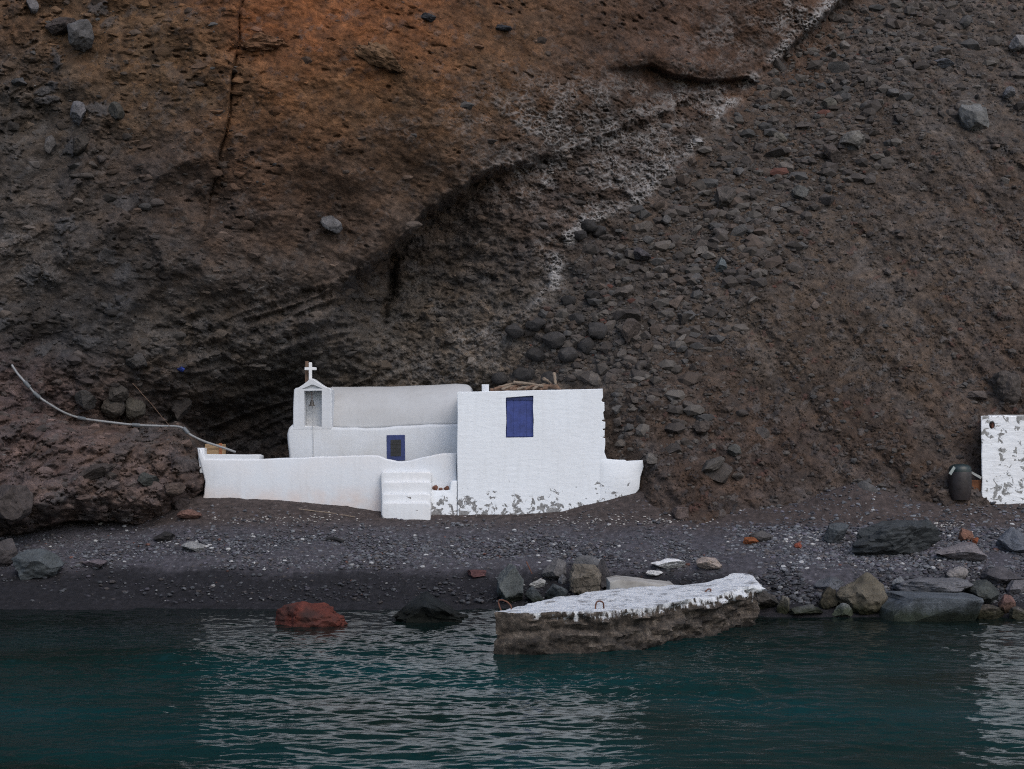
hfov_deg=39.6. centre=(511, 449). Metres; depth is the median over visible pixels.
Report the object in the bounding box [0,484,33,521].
boulder
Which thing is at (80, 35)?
boulder
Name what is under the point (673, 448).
scree stone
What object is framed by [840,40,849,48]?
scree stone
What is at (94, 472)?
boulder
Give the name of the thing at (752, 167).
scree stone
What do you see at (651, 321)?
scree stone
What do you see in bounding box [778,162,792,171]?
scree stone
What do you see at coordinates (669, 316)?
scree stone
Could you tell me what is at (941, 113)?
scree stone
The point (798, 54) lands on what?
scree stone
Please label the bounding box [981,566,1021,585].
boulder
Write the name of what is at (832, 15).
scree stone
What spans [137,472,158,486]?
boulder
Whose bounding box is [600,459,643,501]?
wall
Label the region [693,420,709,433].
boulder
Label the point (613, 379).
scree stone
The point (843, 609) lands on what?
boulder
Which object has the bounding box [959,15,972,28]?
scree stone
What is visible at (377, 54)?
boulder
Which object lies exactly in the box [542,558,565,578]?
boulder
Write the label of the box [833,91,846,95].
scree stone
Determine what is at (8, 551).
boulder
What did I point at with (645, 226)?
scree stone
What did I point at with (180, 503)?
boulder
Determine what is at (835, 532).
boulder
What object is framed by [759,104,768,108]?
scree stone
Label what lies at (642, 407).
scree stone
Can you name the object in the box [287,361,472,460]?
chapel
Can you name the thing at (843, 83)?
scree stone
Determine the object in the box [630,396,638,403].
scree stone
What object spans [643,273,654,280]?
scree stone
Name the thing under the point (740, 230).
scree stone
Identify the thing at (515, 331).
cobble
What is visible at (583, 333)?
scree stone
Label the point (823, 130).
scree stone
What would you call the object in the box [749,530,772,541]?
boulder
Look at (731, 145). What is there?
scree stone
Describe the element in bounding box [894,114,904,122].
scree stone
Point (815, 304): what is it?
scree stone
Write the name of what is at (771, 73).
scree stone
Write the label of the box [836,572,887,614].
boulder
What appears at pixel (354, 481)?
terrace wall
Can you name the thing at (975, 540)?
boulder
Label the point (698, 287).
scree stone
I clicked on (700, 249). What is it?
scree stone
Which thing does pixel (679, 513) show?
boulder
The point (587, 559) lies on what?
boulder
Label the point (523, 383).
driftwood
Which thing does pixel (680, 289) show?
scree stone
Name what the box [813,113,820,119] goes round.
scree stone
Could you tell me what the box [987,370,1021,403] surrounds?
boulder
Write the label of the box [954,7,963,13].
scree stone
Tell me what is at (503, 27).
boulder
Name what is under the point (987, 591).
boulder
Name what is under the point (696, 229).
scree stone
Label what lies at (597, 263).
scree stone
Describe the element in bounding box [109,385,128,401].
boulder
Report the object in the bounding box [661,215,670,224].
scree stone
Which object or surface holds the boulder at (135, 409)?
on the cliff
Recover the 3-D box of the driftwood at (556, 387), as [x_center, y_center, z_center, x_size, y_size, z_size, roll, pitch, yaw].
[1.317,-1.891,43.084,0.379,0.260,0.161,0,0,30]
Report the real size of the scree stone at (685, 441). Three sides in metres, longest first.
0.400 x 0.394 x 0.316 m
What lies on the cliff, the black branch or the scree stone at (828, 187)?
the scree stone at (828, 187)
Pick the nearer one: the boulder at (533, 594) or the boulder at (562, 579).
the boulder at (533, 594)
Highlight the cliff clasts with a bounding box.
[0,0,733,524]
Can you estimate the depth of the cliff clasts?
42.93 m
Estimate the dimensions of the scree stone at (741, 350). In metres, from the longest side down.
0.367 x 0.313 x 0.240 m
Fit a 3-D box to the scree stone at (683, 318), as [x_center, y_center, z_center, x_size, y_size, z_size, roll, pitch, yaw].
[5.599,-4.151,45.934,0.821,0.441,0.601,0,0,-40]
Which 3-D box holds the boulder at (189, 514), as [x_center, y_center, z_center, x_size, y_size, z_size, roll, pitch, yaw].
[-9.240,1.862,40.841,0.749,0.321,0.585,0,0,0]
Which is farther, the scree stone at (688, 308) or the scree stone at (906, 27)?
the scree stone at (906, 27)
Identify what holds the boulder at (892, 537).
on the beach
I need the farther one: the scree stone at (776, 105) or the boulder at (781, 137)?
the scree stone at (776, 105)
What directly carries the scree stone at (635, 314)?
on the cliff
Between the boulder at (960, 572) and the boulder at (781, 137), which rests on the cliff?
the boulder at (781, 137)
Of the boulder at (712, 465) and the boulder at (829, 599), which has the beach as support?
the boulder at (829, 599)
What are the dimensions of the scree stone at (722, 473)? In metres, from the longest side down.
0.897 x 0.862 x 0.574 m
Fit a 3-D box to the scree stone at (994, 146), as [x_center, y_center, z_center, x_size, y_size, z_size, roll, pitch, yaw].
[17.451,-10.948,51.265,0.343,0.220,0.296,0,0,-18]
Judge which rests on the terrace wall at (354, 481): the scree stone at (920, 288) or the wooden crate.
the wooden crate
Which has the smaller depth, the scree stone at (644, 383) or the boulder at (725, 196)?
the scree stone at (644, 383)
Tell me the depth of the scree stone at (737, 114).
52.50 m
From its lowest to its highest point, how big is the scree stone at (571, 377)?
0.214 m
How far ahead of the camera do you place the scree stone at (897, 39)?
55.60 m
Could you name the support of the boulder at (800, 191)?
on the cliff
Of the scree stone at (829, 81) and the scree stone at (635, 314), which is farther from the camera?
the scree stone at (829, 81)
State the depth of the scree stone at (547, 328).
46.18 m
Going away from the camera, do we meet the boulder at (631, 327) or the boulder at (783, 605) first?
the boulder at (783, 605)
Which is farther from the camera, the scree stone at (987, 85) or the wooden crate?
the scree stone at (987, 85)
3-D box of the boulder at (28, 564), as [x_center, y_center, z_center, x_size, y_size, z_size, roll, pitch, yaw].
[-12.559,3.045,37.643,1.262,0.851,1.108,0,0,27]
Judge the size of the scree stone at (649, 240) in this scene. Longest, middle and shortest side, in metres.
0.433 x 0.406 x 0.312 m
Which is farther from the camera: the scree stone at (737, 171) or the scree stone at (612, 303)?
the scree stone at (737, 171)
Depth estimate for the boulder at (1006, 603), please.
34.03 m
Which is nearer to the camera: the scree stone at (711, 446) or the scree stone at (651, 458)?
the scree stone at (651, 458)
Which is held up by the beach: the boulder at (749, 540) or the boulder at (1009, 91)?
the boulder at (749, 540)
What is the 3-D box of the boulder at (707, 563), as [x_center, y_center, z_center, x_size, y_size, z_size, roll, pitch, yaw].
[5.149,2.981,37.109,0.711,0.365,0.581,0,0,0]
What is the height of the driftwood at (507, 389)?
0.171 m
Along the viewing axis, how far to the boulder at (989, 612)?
33.58 m
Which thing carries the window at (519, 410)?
in the white house
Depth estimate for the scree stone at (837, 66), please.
54.81 m
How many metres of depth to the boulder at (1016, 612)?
33.59 m
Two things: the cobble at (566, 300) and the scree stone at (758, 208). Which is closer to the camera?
the cobble at (566, 300)
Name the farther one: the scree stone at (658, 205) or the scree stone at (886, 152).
the scree stone at (886, 152)
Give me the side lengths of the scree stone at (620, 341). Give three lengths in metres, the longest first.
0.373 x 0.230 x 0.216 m
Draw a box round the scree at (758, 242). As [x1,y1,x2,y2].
[516,0,1023,508]
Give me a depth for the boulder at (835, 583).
35.32 m
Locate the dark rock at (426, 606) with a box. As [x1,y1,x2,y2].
[392,591,468,622]
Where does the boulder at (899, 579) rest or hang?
on the beach
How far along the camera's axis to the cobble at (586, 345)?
45.51 m
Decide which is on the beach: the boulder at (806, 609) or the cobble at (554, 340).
the boulder at (806, 609)
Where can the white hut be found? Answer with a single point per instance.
(1002, 453)
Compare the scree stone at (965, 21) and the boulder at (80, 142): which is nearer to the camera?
the boulder at (80, 142)
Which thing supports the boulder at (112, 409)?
on the cliff
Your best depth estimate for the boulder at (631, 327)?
44.97 m
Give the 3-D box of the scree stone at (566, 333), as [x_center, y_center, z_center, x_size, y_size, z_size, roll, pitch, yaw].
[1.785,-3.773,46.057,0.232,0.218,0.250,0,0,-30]
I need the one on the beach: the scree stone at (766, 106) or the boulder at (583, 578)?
the boulder at (583, 578)
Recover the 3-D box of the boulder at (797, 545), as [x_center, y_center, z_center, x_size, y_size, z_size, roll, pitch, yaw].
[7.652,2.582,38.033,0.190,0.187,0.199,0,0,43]
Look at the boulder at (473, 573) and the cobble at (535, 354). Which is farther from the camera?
the cobble at (535, 354)
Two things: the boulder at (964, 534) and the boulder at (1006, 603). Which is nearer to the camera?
the boulder at (1006, 603)
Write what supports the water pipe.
on the cliff
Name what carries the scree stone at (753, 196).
on the cliff
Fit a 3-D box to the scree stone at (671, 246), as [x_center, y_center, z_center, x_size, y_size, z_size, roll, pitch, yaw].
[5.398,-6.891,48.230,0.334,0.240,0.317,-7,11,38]
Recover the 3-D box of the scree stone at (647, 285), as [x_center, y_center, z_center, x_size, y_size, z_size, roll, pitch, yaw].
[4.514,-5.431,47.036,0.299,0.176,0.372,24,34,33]
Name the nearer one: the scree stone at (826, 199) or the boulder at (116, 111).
the boulder at (116, 111)
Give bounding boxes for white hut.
[981,415,1023,503]
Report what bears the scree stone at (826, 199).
on the cliff
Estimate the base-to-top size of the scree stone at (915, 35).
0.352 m
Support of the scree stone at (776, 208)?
on the cliff
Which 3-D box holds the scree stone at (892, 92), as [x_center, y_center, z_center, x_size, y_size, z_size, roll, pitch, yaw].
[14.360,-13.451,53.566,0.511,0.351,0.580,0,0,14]
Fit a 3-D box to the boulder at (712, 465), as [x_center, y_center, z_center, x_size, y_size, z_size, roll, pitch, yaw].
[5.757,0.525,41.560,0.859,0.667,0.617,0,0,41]
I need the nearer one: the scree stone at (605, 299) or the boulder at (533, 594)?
the boulder at (533, 594)
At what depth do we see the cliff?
44.83 m
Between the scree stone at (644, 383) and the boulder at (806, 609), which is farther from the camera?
the scree stone at (644, 383)
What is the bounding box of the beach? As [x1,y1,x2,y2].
[0,484,1023,617]
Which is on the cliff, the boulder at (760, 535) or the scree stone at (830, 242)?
the scree stone at (830, 242)
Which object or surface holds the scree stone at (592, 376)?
on the cliff
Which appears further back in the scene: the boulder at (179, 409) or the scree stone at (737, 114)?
the scree stone at (737, 114)
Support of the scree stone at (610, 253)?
on the cliff
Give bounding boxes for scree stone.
[534,333,542,340]
[544,324,550,332]
[563,330,571,336]
[565,374,576,380]
[571,361,584,367]
[580,330,586,336]
[580,353,586,359]
[589,371,599,382]
[591,315,598,321]
[594,261,601,266]
[596,354,604,359]
[600,288,607,294]
[602,296,609,302]
[606,251,613,256]
[607,301,616,305]
[609,375,617,383]
[611,392,619,396]
[612,309,640,320]
[612,405,621,413]
[613,284,633,298]
[614,280,620,286]
[614,338,625,344]
[617,349,626,358]
[626,383,636,387]
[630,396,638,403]
[635,360,646,369]
[636,415,644,423]
[637,221,652,231]
[638,266,648,272]
[639,331,650,338]
[639,404,646,410]
[640,341,652,353]
[640,381,648,385]
[642,236,653,244]
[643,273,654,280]
[643,282,651,288]
[644,363,651,369]
[646,396,653,401]
[646,453,656,463]
[647,319,655,324]
[648,245,656,249]
[652,200,664,210]
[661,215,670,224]
[665,314,673,320]
[665,443,681,453]
[667,283,676,288]
[668,243,674,249]
[668,269,675,274]
[669,295,682,309]
[674,286,684,291]
[675,334,686,340]
[678,313,692,324]
[680,438,692,445]
[682,273,694,278]
[683,305,692,310]
[683,400,693,407]
[689,363,697,370]
[690,225,702,234]
[694,285,702,289]
[695,246,708,253]
[703,208,719,219]
[703,297,712,302]
[705,463,732,483]
[708,237,719,243]
[708,443,715,449]
[713,228,728,235]
[716,245,726,251]
[725,142,737,149]
[728,287,735,292]
[730,224,747,235]
[732,167,743,175]
[732,473,743,478]
[734,112,742,117]
[736,347,746,352]
[736,409,748,416]
[747,165,755,170]
[748,296,756,303]
[750,193,756,199]
[751,205,761,212]
[755,426,769,438]
[758,261,765,266]
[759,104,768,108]
[762,172,770,176]
[764,146,790,156]
[767,71,774,76]
[768,137,778,140]
[771,206,781,211]
[773,58,786,71]
[773,103,778,110]
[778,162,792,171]
[789,228,799,233]
[795,52,802,57]
[797,163,805,168]
[807,100,813,106]
[809,300,819,309]
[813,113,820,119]
[819,128,826,134]
[819,193,835,205]
[825,78,833,83]
[825,184,831,191]
[826,239,834,244]
[828,11,836,19]
[828,61,848,72]
[829,50,837,57]
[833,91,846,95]
[839,80,848,85]
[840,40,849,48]
[847,145,856,149]
[850,80,857,86]
[853,56,861,60]
[857,480,877,491]
[864,116,873,123]
[866,29,872,34]
[883,149,890,155]
[886,89,899,96]
[891,37,900,41]
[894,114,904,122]
[897,232,905,238]
[903,25,910,30]
[910,58,916,63]
[911,32,919,38]
[915,285,923,291]
[917,73,924,77]
[918,133,925,138]
[921,6,928,12]
[937,35,944,39]
[937,111,945,116]
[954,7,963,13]
[955,103,960,109]
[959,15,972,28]
[978,13,987,18]
[984,83,990,88]
[988,21,994,26]
[989,56,999,62]
[991,144,999,148]
[1000,177,1009,183]
[1008,5,1016,11]
[1009,71,1016,77]
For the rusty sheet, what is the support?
on the beach
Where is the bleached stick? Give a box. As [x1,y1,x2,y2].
[299,509,354,517]
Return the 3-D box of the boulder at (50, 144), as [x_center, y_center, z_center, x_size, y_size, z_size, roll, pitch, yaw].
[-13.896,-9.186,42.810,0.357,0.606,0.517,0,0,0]
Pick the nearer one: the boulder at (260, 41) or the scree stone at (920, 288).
the boulder at (260, 41)
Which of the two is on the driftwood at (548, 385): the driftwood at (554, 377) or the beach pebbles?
the driftwood at (554, 377)
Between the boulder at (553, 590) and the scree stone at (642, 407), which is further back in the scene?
the scree stone at (642, 407)
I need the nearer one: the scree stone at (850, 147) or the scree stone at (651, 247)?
the scree stone at (651, 247)
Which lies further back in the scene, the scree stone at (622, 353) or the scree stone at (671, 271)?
the scree stone at (671, 271)
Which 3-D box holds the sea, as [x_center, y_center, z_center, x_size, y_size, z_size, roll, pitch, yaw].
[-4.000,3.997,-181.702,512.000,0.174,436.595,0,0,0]
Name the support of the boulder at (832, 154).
on the cliff
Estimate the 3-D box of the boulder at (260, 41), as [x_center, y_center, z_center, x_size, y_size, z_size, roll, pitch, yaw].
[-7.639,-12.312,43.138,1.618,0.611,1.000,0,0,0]
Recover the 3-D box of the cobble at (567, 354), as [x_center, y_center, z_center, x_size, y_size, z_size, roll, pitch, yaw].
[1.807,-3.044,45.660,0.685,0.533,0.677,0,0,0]
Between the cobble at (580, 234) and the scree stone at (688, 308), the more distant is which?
the cobble at (580, 234)
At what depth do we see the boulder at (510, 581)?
35.80 m
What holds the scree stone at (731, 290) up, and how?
on the cliff
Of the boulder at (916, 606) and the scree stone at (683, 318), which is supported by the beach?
the boulder at (916, 606)
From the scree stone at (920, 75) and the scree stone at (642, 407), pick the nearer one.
the scree stone at (642, 407)
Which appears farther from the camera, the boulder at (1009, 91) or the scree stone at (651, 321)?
the boulder at (1009, 91)
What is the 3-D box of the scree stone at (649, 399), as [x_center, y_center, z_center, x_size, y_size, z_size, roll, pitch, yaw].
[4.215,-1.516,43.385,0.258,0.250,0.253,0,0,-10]
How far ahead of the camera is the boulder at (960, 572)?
35.67 m
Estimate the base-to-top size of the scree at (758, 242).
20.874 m
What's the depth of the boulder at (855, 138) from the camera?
51.23 m
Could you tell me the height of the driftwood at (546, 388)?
0.174 m
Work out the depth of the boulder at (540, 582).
36.74 m
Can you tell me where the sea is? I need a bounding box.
[0,608,1023,768]
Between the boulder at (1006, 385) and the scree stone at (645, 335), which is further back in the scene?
the scree stone at (645, 335)
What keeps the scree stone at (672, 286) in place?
on the cliff
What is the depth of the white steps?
41.74 m
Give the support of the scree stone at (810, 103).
on the cliff
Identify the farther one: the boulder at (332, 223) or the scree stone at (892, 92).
the scree stone at (892, 92)
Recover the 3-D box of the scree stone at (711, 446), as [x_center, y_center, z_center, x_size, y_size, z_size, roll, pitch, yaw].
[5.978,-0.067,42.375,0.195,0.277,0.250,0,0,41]
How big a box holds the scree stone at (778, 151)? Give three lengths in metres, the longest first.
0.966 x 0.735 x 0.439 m
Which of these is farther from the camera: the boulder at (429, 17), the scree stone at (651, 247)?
the scree stone at (651, 247)
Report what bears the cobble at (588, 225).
on the cliff
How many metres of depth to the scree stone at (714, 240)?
47.94 m
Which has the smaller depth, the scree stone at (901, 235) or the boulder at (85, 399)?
the boulder at (85, 399)
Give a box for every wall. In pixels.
[197,448,457,510]
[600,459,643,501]
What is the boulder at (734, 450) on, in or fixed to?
on the cliff
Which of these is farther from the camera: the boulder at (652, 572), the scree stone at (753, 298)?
the scree stone at (753, 298)
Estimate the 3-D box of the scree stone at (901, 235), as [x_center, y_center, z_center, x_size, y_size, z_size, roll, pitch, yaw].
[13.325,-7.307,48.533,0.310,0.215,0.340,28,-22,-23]
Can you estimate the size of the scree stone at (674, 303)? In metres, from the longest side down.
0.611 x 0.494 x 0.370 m
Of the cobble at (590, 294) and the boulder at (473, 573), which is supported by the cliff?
the cobble at (590, 294)
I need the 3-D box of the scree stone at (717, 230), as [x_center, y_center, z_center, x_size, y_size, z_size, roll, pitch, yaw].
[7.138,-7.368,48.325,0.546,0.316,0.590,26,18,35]
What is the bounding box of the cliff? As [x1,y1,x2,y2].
[0,0,1023,536]
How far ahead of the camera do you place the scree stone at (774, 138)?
51.71 m
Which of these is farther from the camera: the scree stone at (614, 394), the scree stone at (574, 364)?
the scree stone at (574, 364)
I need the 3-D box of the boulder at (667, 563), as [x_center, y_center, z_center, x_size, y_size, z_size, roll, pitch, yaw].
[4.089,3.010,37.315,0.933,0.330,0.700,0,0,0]
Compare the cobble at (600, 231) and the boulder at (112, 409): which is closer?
the boulder at (112, 409)
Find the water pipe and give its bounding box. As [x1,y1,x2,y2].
[11,364,235,452]
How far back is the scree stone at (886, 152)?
51.23 m
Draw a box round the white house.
[431,384,606,514]
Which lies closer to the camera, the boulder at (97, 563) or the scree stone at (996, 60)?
the boulder at (97, 563)
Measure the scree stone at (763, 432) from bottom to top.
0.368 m
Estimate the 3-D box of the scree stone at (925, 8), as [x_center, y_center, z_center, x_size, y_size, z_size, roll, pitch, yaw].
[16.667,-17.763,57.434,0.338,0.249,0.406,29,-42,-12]
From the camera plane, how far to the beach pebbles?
38.39 m
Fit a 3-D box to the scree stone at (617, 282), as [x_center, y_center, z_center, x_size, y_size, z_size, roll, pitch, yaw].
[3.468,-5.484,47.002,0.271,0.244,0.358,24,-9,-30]
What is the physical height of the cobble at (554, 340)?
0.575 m
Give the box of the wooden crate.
[205,443,225,453]
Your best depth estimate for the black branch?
39.52 m
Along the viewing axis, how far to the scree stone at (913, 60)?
54.59 m
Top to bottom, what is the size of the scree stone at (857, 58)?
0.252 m
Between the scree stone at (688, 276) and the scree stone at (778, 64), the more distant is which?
the scree stone at (778, 64)
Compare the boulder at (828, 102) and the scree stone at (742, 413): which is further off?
the boulder at (828, 102)
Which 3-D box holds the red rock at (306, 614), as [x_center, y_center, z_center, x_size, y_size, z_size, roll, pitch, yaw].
[-4.605,3.930,32.600,1.712,0.906,1.400,0,0,0]
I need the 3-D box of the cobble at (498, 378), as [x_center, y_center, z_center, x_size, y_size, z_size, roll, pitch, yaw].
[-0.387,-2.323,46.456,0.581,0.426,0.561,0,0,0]
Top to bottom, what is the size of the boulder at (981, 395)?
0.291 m
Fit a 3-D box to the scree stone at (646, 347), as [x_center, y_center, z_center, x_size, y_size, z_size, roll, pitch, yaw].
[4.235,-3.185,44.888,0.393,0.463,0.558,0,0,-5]
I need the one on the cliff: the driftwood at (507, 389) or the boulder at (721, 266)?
the boulder at (721, 266)
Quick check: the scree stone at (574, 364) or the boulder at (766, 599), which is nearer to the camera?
the boulder at (766, 599)
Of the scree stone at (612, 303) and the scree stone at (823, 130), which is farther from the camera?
the scree stone at (823, 130)
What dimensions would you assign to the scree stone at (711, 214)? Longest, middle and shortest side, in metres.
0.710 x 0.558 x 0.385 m
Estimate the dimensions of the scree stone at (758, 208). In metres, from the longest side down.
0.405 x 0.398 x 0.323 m
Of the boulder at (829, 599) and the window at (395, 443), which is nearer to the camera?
the boulder at (829, 599)
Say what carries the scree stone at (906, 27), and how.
on the cliff
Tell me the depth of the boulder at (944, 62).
54.58 m
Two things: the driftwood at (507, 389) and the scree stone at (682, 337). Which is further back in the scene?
the scree stone at (682, 337)
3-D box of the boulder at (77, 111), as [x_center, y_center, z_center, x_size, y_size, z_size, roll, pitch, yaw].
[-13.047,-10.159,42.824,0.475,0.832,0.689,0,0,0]
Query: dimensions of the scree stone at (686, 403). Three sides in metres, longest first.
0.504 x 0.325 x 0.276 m
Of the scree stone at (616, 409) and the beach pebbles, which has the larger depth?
the scree stone at (616, 409)
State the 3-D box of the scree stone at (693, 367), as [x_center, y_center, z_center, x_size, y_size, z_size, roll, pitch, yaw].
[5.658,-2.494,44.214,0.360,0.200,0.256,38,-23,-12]
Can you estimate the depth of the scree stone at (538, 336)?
46.18 m
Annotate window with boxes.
[387,435,404,460]
[506,396,533,437]
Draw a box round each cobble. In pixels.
[491,372,508,384]
[505,324,524,337]
[512,366,535,380]
[525,317,545,330]
[526,347,544,362]
[540,371,558,384]
[542,331,564,348]
[558,347,578,362]
[561,295,575,305]
[568,313,584,324]
[574,230,586,240]
[577,337,594,354]
[581,219,597,231]
[584,290,599,298]
[588,322,607,339]
[592,225,606,237]
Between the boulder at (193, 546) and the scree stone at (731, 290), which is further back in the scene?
the scree stone at (731, 290)
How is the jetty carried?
on the beach
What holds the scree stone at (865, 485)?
on the beach
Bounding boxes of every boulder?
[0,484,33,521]
[0,538,17,566]
[11,77,26,85]
[11,548,63,579]
[26,0,38,13]
[44,135,56,153]
[45,17,75,35]
[67,19,93,51]
[70,101,85,125]
[72,133,89,155]
[74,390,96,409]
[79,463,116,480]
[83,559,107,567]
[101,398,124,417]
[108,101,124,120]
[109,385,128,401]
[125,397,145,419]
[126,352,146,369]
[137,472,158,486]
[153,531,174,541]
[163,482,185,497]
[170,398,191,420]
[171,497,189,509]
[176,509,201,518]
[181,541,204,551]
[238,32,285,51]
[320,215,342,232]
[354,42,405,72]
[421,12,435,21]
[467,569,485,577]
[496,24,511,30]
[497,564,523,602]
[525,587,543,602]
[529,578,545,587]
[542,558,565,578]
[544,584,567,598]
[558,574,566,584]
[568,563,601,594]
[573,555,598,566]
[597,559,611,587]
[620,318,640,342]
[634,247,650,260]
[646,570,662,575]
[651,558,685,568]
[672,506,688,519]
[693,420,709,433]
[696,557,721,568]
[702,456,724,472]
[715,186,735,207]
[715,257,726,271]
[727,444,741,456]
[743,537,757,543]
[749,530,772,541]
[755,590,777,609]
[774,132,786,142]
[776,595,789,613]
[788,604,822,614]
[792,185,808,198]
[794,543,801,548]
[814,576,844,589]
[818,587,838,609]
[820,97,836,109]
[823,143,842,162]
[823,523,848,542]
[832,603,852,616]
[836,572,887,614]
[839,130,864,149]
[851,519,941,555]
[879,591,983,621]
[892,576,903,584]
[893,577,972,592]
[934,58,953,67]
[935,542,986,560]
[946,566,968,578]
[958,103,988,130]
[958,528,973,540]
[964,579,998,603]
[968,390,987,399]
[972,537,978,544]
[976,604,1004,619]
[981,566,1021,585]
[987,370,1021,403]
[996,528,1023,552]
[998,594,1015,613]
[1002,86,1015,98]
[1006,580,1023,592]
[1009,35,1023,51]
[1009,606,1023,619]
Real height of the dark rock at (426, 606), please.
1.275 m
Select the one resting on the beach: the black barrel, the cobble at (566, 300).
the black barrel
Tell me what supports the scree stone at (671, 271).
on the cliff
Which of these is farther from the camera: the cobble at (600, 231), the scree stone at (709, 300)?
the cobble at (600, 231)
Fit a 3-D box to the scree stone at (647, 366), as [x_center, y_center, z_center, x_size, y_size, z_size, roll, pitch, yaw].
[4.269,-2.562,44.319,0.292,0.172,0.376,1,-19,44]
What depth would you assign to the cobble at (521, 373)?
45.93 m
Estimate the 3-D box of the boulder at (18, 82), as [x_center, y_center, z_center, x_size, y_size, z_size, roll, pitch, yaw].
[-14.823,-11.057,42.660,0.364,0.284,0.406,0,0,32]
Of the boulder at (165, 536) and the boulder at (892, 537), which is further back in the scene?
the boulder at (165, 536)
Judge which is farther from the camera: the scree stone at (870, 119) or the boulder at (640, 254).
the scree stone at (870, 119)
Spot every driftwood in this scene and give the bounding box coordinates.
[490,387,535,390]
[513,381,543,386]
[516,386,547,390]
[527,384,557,389]
[549,383,560,389]
[552,372,556,384]
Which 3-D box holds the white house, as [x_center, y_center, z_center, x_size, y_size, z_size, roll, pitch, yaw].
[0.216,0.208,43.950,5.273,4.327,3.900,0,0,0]
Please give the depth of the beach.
38.32 m
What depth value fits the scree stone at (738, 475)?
41.51 m
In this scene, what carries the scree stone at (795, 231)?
on the cliff
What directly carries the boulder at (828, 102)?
on the cliff
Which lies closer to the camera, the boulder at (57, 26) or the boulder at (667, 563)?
the boulder at (667, 563)
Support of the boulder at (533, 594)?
on the beach
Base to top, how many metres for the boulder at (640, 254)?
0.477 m
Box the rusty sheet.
[972,480,981,490]
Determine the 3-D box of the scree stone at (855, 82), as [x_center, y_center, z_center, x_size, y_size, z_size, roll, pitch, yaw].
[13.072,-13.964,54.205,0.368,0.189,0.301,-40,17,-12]
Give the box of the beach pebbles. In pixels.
[0,483,1023,604]
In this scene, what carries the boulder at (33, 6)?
on the cliff
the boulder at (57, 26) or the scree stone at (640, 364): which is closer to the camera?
the boulder at (57, 26)
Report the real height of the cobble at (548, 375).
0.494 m
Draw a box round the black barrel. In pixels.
[948,464,971,499]
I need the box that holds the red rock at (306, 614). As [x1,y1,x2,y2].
[275,601,347,626]
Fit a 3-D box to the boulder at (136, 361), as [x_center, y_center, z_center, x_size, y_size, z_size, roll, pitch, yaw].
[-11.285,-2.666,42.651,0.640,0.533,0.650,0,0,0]
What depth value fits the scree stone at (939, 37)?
55.80 m
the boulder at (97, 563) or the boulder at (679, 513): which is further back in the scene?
the boulder at (679, 513)
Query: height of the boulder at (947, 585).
0.518 m
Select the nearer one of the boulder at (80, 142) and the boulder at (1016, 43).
the boulder at (80, 142)
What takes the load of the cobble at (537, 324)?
on the cliff
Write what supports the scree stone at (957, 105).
on the cliff
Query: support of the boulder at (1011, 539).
on the beach
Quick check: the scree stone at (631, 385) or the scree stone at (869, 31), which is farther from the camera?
the scree stone at (869, 31)
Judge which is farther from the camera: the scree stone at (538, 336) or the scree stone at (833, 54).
the scree stone at (833, 54)
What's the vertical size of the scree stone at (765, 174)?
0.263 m
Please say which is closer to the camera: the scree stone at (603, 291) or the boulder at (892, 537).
the boulder at (892, 537)
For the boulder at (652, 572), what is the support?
on the beach
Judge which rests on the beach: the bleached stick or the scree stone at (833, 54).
the bleached stick
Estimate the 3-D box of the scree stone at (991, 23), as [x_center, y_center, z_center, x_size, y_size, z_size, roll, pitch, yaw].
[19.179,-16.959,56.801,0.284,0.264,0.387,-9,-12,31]
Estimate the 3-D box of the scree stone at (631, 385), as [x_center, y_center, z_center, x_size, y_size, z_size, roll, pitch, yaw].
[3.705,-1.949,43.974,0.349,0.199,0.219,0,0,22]
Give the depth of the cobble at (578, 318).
46.07 m
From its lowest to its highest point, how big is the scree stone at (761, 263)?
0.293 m
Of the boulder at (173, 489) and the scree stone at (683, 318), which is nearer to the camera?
the boulder at (173, 489)
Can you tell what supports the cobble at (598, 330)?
on the cliff
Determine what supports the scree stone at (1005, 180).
on the cliff
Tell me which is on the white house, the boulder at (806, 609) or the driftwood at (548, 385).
the driftwood at (548, 385)
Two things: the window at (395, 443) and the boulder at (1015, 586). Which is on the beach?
the boulder at (1015, 586)
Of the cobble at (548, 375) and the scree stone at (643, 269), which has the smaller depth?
the cobble at (548, 375)
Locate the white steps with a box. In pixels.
[381,471,431,519]
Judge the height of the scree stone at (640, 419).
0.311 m
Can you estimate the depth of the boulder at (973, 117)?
51.81 m
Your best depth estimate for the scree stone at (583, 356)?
45.57 m
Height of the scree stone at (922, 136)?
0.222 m
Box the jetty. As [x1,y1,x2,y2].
[493,573,764,654]
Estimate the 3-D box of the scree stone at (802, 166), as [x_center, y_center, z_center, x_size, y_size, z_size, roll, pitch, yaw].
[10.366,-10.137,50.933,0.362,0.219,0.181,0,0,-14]
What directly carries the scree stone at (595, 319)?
on the cliff
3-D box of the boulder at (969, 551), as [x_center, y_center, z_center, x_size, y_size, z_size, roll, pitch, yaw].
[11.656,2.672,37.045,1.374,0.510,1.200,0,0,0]
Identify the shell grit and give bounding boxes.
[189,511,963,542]
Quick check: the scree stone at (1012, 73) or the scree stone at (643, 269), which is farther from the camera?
the scree stone at (1012, 73)
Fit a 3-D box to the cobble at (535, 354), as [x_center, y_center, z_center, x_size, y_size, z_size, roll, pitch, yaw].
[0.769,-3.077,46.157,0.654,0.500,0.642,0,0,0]
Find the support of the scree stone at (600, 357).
on the cliff
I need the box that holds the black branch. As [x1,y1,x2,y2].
[326,536,343,542]
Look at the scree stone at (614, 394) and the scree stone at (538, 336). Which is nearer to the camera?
the scree stone at (614, 394)
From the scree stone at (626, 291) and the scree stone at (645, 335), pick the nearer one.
the scree stone at (645, 335)

